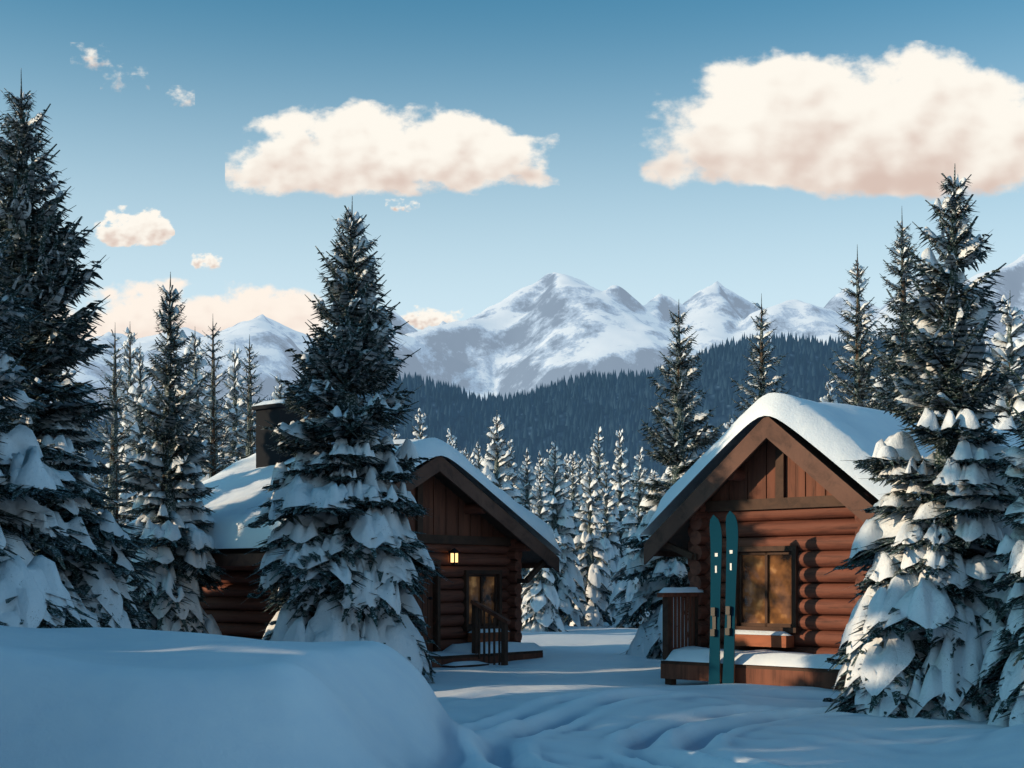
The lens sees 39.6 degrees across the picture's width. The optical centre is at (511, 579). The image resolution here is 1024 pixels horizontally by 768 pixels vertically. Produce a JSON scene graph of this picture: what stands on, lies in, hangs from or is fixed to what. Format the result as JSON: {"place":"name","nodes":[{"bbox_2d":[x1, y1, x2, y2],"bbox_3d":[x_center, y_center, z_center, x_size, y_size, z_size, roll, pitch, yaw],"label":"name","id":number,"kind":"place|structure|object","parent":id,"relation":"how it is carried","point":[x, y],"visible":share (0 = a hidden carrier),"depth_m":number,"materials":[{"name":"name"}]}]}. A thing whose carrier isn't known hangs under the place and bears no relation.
{"place":"outdoors","nodes":[
{"label":"outdoors","id":0,"kind":"place"},
{"bbox_2d":[51,303,121,337],"bbox_3d":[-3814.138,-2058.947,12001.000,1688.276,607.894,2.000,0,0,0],"label":"cloud","id":1,"kind":"structure","parent":0,"point":[71,313],"depth_m":12001.62,"materials":[{"name":"white"}]},
{"bbox_2d":[84,49,107,65],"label":"cloud","id":2,"kind":"structure","parent":0,"point":[91,56],"depth_m":12000.97,"materials":[{"name":"white"}]},
{"bbox_2d":[95,205,174,246],"bbox_3d":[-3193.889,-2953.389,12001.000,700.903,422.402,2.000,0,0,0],"label":"cloud","id":3,"kind":"structure","parent":0,"point":[149,228],"depth_m":12001.02,"materials":[{"name":"white"}]},
{"bbox_2d":[78,278,323,339],"bbox_3d":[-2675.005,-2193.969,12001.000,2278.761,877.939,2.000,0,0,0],"label":"cloud","id":4,"kind":"structure","parent":0,"point":[289,308],"depth_m":12001.20,"materials":[{"name":"white"}]},
{"bbox_2d":[191,253,221,268],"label":"cloud","id":5,"kind":"structure","parent":0,"point":[210,261],"depth_m":12001.08,"materials":[{"name":"white"}]},
{"bbox_2d":[225,100,554,196],"bbox_3d":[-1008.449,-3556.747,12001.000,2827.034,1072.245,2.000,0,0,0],"label":"cloud","id":6,"kind":"structure","parent":0,"point":[351,148],"depth_m":12001.05,"materials":[{"name":"white"}]},
{"bbox_2d":[385,198,416,210],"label":"cloud","id":7,"kind":"structure","parent":0,"point":[395,209],"depth_m":12000.69,"materials":[{"name":"white"}]},
{"bbox_2d":[401,306,461,329],"bbox_3d":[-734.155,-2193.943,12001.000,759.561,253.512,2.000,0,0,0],"label":"cloud","id":8,"kind":"structure","parent":0,"point":[423,319],"depth_m":12001.10,"materials":[{"name":"white"}]},
{"bbox_2d":[0,620,1023,767],"bbox_3d":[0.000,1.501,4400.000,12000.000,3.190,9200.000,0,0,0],"label":"ground snow","id":9,"kind":"structure","parent":0,"point":[573,697],"depth_m":12.18,"materials":[{"name":"white snow"}]},
{"bbox_2d":[0,231,97,627],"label":"tree","id":10,"kind":"object","parent":9,"relation":"on","point":[34,592],"visible":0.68,"depth_m":15.48,"materials":[{"name":"green plant"}]},
{"bbox_2d":[40,368,100,511],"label":"tree","id":11,"kind":"object","parent":9,"relation":"on","point":[87,476],"visible":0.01,"depth_m":39.99,"materials":[{"name":"green plant"}]},
{"bbox_2d":[0,73,160,629],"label":"tall tree","id":12,"kind":"object","parent":9,"relation":"on","point":[93,574],"visible":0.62,"depth_m":19.20,"materials":[{"name":"green plant"}]},
{"bbox_2d":[85,329,139,627],"bbox_3d":[-9.804,-1.911,34.917,2.357,8.852,2.370,0,0,-4],"label":"tree","id":13,"kind":"object","parent":9,"relation":"on","point":[115,437],"visible":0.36,"depth_m":34.89,"materials":[{"name":"green plant"}]},
{"bbox_2d":[95,327,154,513],"bbox_3d":[-13.350,-3.248,50.075,3.179,11.696,3.478,0,0,4],"label":"tree","id":14,"kind":"object","parent":9,"relation":"on","point":[130,341],"visible":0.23,"depth_m":49.90,"materials":[{"name":"green plant"}]},
{"bbox_2d":[118,348,161,524],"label":"tree","id":15,"kind":"object","parent":9,"relation":"on","point":[140,376],"visible":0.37,"depth_m":41.87,"materials":[{"name":"green plant"}]},
{"bbox_2d":[112,272,232,634],"bbox_3d":[-5.809,-1.330,24.065,2.517,7.834,2.418,1,-2,-22],"label":"tree","id":16,"kind":"object","parent":9,"relation":"on","point":[182,562],"visible":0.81,"depth_m":23.85,"materials":[{"name":"green plant"}]},
{"bbox_2d":[173,332,225,483],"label":"tree","id":17,"kind":"object","parent":9,"relation":"on","point":[195,343],"visible":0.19,"depth_m":43.88,"materials":[{"name":"green plant"}]},
{"bbox_2d":[186,323,244,484],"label":"tree","id":18,"kind":"object","parent":9,"relation":"on","point":[216,461],"visible":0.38,"depth_m":36.02,"materials":[{"name":"green plant"}]},
{"bbox_2d":[216,348,255,465],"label":"tree","id":19,"kind":"object","parent":9,"relation":"on","point":[233,356],"visible":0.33,"depth_m":46.88,"materials":[{"name":"green plant"}]},
{"bbox_2d":[220,334,267,468],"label":"tree","id":20,"kind":"object","parent":9,"relation":"on","point":[249,442],"visible":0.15,"depth_m":37.80,"materials":[{"name":"green plant"}]},
{"bbox_2d":[272,375,289,399],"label":"tree","id":21,"kind":"object","parent":9,"relation":"on","point":[276,394],"visible":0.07,"depth_m":51.92,"materials":[{"name":"white plant"}]},
{"bbox_2d":[129,399,561,667],"bbox_3d":[-2.758,-0.703,26.813,6.052,5.479,7.040,0,0,40],"label":"cabin","id":22,"kind":"object","parent":9,"relation":"on","point":[486,537],"visible":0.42,"depth_m":26.44,"materials":[{"name":"brown wood"}]},
{"bbox_2d":[239,196,452,683],"bbox_3d":[-2.591,-1.520,21.548,3.274,8.515,3.394,0,0,-32],"label":"tree","id":23,"kind":"object","parent":9,"relation":"on","point":[346,556],"visible":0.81,"depth_m":20.84,"materials":[{"name":"green plant"}]},
{"bbox_2d":[390,425,402,439],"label":"tree","id":24,"kind":"object","parent":9,"relation":"on","point":[396,436],"visible":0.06,"depth_m":49.97,"materials":[{"name":"white plant"}]},
{"bbox_2d":[411,408,430,438],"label":"tree","id":25,"kind":"object","parent":9,"relation":"on","point":[420,423],"visible":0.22,"depth_m":41.97,"materials":[{"name":"white plant"}]},
{"bbox_2d":[444,428,457,447],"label":"tree","id":26,"kind":"object","parent":9,"relation":"on","point":[450,438],"visible":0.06,"depth_m":67.64,"materials":[{"name":"white plant"}]},
{"bbox_2d":[447,439,457,449],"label":"tree","id":27,"kind":"object","parent":9,"relation":"on","point":[451,443],"visible":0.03,"depth_m":45.91,"materials":[{"name":"white plant"}]},
{"bbox_2d":[463,444,469,459],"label":"tree","id":28,"kind":"object","parent":9,"relation":"on","point":[466,453],"visible":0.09,"depth_m":72.38,"materials":[{"name":"white plant"}]},
{"bbox_2d":[469,452,476,465],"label":"tree","id":29,"kind":"object","parent":9,"relation":"on","point":[472,460],"visible":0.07,"depth_m":51.95,"materials":[{"name":"white plant"}]},
{"bbox_2d":[472,441,490,471],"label":"tree","id":30,"kind":"object","parent":9,"relation":"on","point":[477,455],"visible":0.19,"depth_m":79.23,"materials":[{"name":"white plant"}]},
{"bbox_2d":[478,415,523,624],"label":"tree","id":31,"kind":"object","parent":9,"relation":"on","point":[502,458],"visible":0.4,"depth_m":43.92,"materials":[{"name":"white plant"}]},
{"bbox_2d":[504,439,524,505],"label":"tree","id":32,"kind":"object","parent":9,"relation":"on","point":[515,477],"visible":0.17,"depth_m":57.90,"materials":[{"name":"white plant"}]},
{"bbox_2d":[513,448,538,578],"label":"tree","id":33,"kind":"object","parent":9,"relation":"on","point":[526,479],"visible":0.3,"depth_m":49.94,"materials":[{"name":"white plant"}]},
{"bbox_2d":[521,467,567,631],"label":"tree","id":34,"kind":"object","parent":9,"relation":"on","point":[541,599],"visible":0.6,"depth_m":40.69,"materials":[{"name":"white plant"}]},
{"bbox_2d":[530,451,560,548],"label":"tree","id":35,"kind":"object","parent":9,"relation":"on","point":[536,471],"visible":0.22,"depth_m":62.96,"materials":[{"name":"white plant"}]},
{"bbox_2d":[542,443,562,489],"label":"tree","id":36,"kind":"object","parent":9,"relation":"on","point":[546,461],"visible":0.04,"depth_m":75.49,"materials":[{"name":"white plant"}]},
{"bbox_2d":[545,455,564,549],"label":"tree","id":37,"kind":"object","parent":9,"relation":"on","point":[560,476],"visible":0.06,"depth_m":72.09,"materials":[{"name":"white plant"}]},
{"bbox_2d":[522,442,592,626],"bbox_3d":[1.503,-1.280,46.959,2.625,6.684,2.288,0,0,-40],"label":"tree","id":38,"kind":"object","parent":9,"relation":"on","point":[567,589],"visible":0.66,"depth_m":46.71,"materials":[{"name":"white plant"}]},
{"bbox_2d":[561,455,576,504],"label":"tree","id":39,"kind":"object","parent":9,"relation":"on","point":[567,473],"visible":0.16,"depth_m":105.14,"materials":[{"name":"white plant"}]},
{"bbox_2d":[557,451,585,624],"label":"tree","id":40,"kind":"object","parent":9,"relation":"on","point":[578,491],"visible":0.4,"depth_m":51.92,"materials":[{"name":"white plant"}]},
{"bbox_2d":[569,454,597,561],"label":"tree","id":41,"kind":"object","parent":9,"relation":"on","point":[580,471],"visible":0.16,"depth_m":63.92,"materials":[{"name":"white plant"}]},
{"bbox_2d":[564,455,616,626],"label":"tree","id":42,"kind":"object","parent":9,"relation":"on","point":[597,583],"visible":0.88,"depth_m":48.74,"materials":[{"name":"white plant"}]},
{"bbox_2d":[585,426,610,516],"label":"tree","id":43,"kind":"object","parent":9,"relation":"on","point":[599,461],"visible":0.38,"depth_m":73.21,"materials":[{"name":"white plant"}]},
{"bbox_2d":[592,461,624,621],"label":"tree","id":44,"kind":"object","parent":9,"relation":"on","point":[610,543],"visible":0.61,"depth_m":55.76,"materials":[{"name":"white plant"}]},
{"bbox_2d":[608,429,636,573],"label":"tree","id":45,"kind":"object","parent":9,"relation":"on","point":[620,483],"visible":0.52,"depth_m":59.86,"materials":[{"name":"white plant"}]},
{"bbox_2d":[604,447,655,627],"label":"tree","id":46,"kind":"object","parent":9,"relation":"on","point":[631,520],"visible":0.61,"depth_m":44.84,"materials":[{"name":"white plant"}]},
{"bbox_2d":[626,470,636,511],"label":"tree","id":47,"kind":"object","parent":9,"relation":"on","point":[632,504],"visible":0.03,"depth_m":94.13,"materials":[{"name":"white plant"}]},
{"bbox_2d":[647,471,660,511],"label":"tree","id":48,"kind":"object","parent":9,"relation":"on","point":[654,474],"visible":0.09,"depth_m":83.59,"materials":[{"name":"white plant"}]},
{"bbox_2d":[661,455,671,478],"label":"tree","id":49,"kind":"object","parent":9,"relation":"on","point":[666,471],"visible":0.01,"depth_m":77.19,"materials":[{"name":"white plant"}]},
{"bbox_2d":[611,303,724,658],"bbox_3d":[3.240,-1.587,27.539,2.787,7.737,2.576,0,-1,-13],"label":"tree","id":50,"kind":"object","parent":9,"relation":"on","point":[676,446],"visible":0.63,"depth_m":27.43,"materials":[{"name":"green plant"}]},
{"bbox_2d":[708,511,738,683],"bbox_3d":[3.005,0.341,20.326,0.493,2.650,0.118,0,0,45],"label":"skis","id":51,"kind":"object","parent":9,"relation":"on","point":[732,535],"visible":0.94,"depth_m":20.31,"materials":[{"name":"blue plastic"}]},
{"bbox_2d":[719,419,733,434],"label":"tree","id":52,"kind":"object","parent":9,"relation":"on","point":[727,425],"visible":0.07,"depth_m":47.99,"materials":[{"name":"white plant"}]},
{"bbox_2d":[729,293,790,420],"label":"tree","id":53,"kind":"object","parent":9,"relation":"on","point":[761,327],"visible":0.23,"depth_m":32.94,"materials":[{"name":"green plant"}]},
{"bbox_2d":[819,379,838,402],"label":"tree","id":54,"kind":"object","parent":9,"relation":"on","point":[833,399],"visible":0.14,"depth_m":43.93,"materials":[{"name":"white plant"}]},
{"bbox_2d":[640,393,1023,689],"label":"cabin","id":55,"kind":"object","parent":9,"relation":"on","point":[776,475],"visible":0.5,"depth_m":20.88,"materials":[{"name":"brown wood"}]},
{"bbox_2d":[821,246,891,409],"bbox_3d":[7.681,-2.633,31.024,2.753,9.326,2.919,-1,1,-3],"label":"tree","id":56,"kind":"object","parent":9,"relation":"on","point":[861,368],"visible":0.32,"depth_m":30.86,"materials":[{"name":"green plant"}]},
{"bbox_2d":[860,219,927,411],"bbox_3d":[8.138,-2.705,29.441,2.676,10.051,2.758,-2,1,-43],"label":"tree","id":57,"kind":"object","parent":9,"relation":"on","point":[902,243],"visible":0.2,"depth_m":29.36,"materials":[{"name":"green plant"}]},
{"bbox_2d":[815,165,1023,721],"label":"tree","id":58,"kind":"object","parent":9,"relation":"on","point":[920,629],"visible":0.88,"depth_m":16.20,"materials":[{"name":"green plant"}]},
{"bbox_2d":[962,324,995,412],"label":"tree","id":59,"kind":"object","parent":9,"relation":"on","point":[978,365],"visible":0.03,"depth_m":39.96,"materials":[{"name":"green plant"}]},
{"bbox_2d":[963,310,1023,726],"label":"tree","id":60,"kind":"object","parent":9,"relation":"on","point":[1004,657],"visible":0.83,"depth_m":15.16,"materials":[{"name":"white plant"}]},
{"bbox_2d":[977,294,1023,433],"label":"tree","id":61,"kind":"object","parent":9,"relation":"on","point":[1014,325],"visible":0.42,"depth_m":35.84,"materials":[{"name":"green plant"}]},
{"bbox_2d":[0,0,1023,338],"label":"sky","id":62,"kind":"structure","parent":0,"point":[603,80],"materials":[{"name":"blue"}]},
{"bbox_2d":[50,254,1023,421],"bbox_3d":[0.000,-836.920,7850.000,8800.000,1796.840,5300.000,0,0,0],"label":"mountains","id":63,"kind":"structure","parent":0,"point":[548,328],"depth_m":7012.07,"materials":[{"name":"white snow"}]},
{"bbox_2d":[93,348,997,512],"bbox_3d":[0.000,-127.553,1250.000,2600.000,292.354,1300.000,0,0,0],"label":"forest hill","id":64,"kind":"structure","parent":0,"point":[788,381],"depth_m":941.10,"materials":[{"name":"green plant"}]},
{"bbox_2d":[83,331,1023,512],"bbox_3d":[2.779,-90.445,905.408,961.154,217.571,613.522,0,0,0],"label":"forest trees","id":65,"kind":"object","parent":64,"relation":"on","point":[561,393],"visible":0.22,"depth_m":970.78,"materials":[{"name":"green plant"}]},
{"bbox_2d":[641,41,1023,198],"bbox_3d":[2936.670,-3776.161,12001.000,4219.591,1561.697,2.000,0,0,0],"label":"cloud","id":66,"kind":"structure","parent":0,"point":[913,119],"depth_m":12001.04,"materials":[{"name":"white"}]}
]}

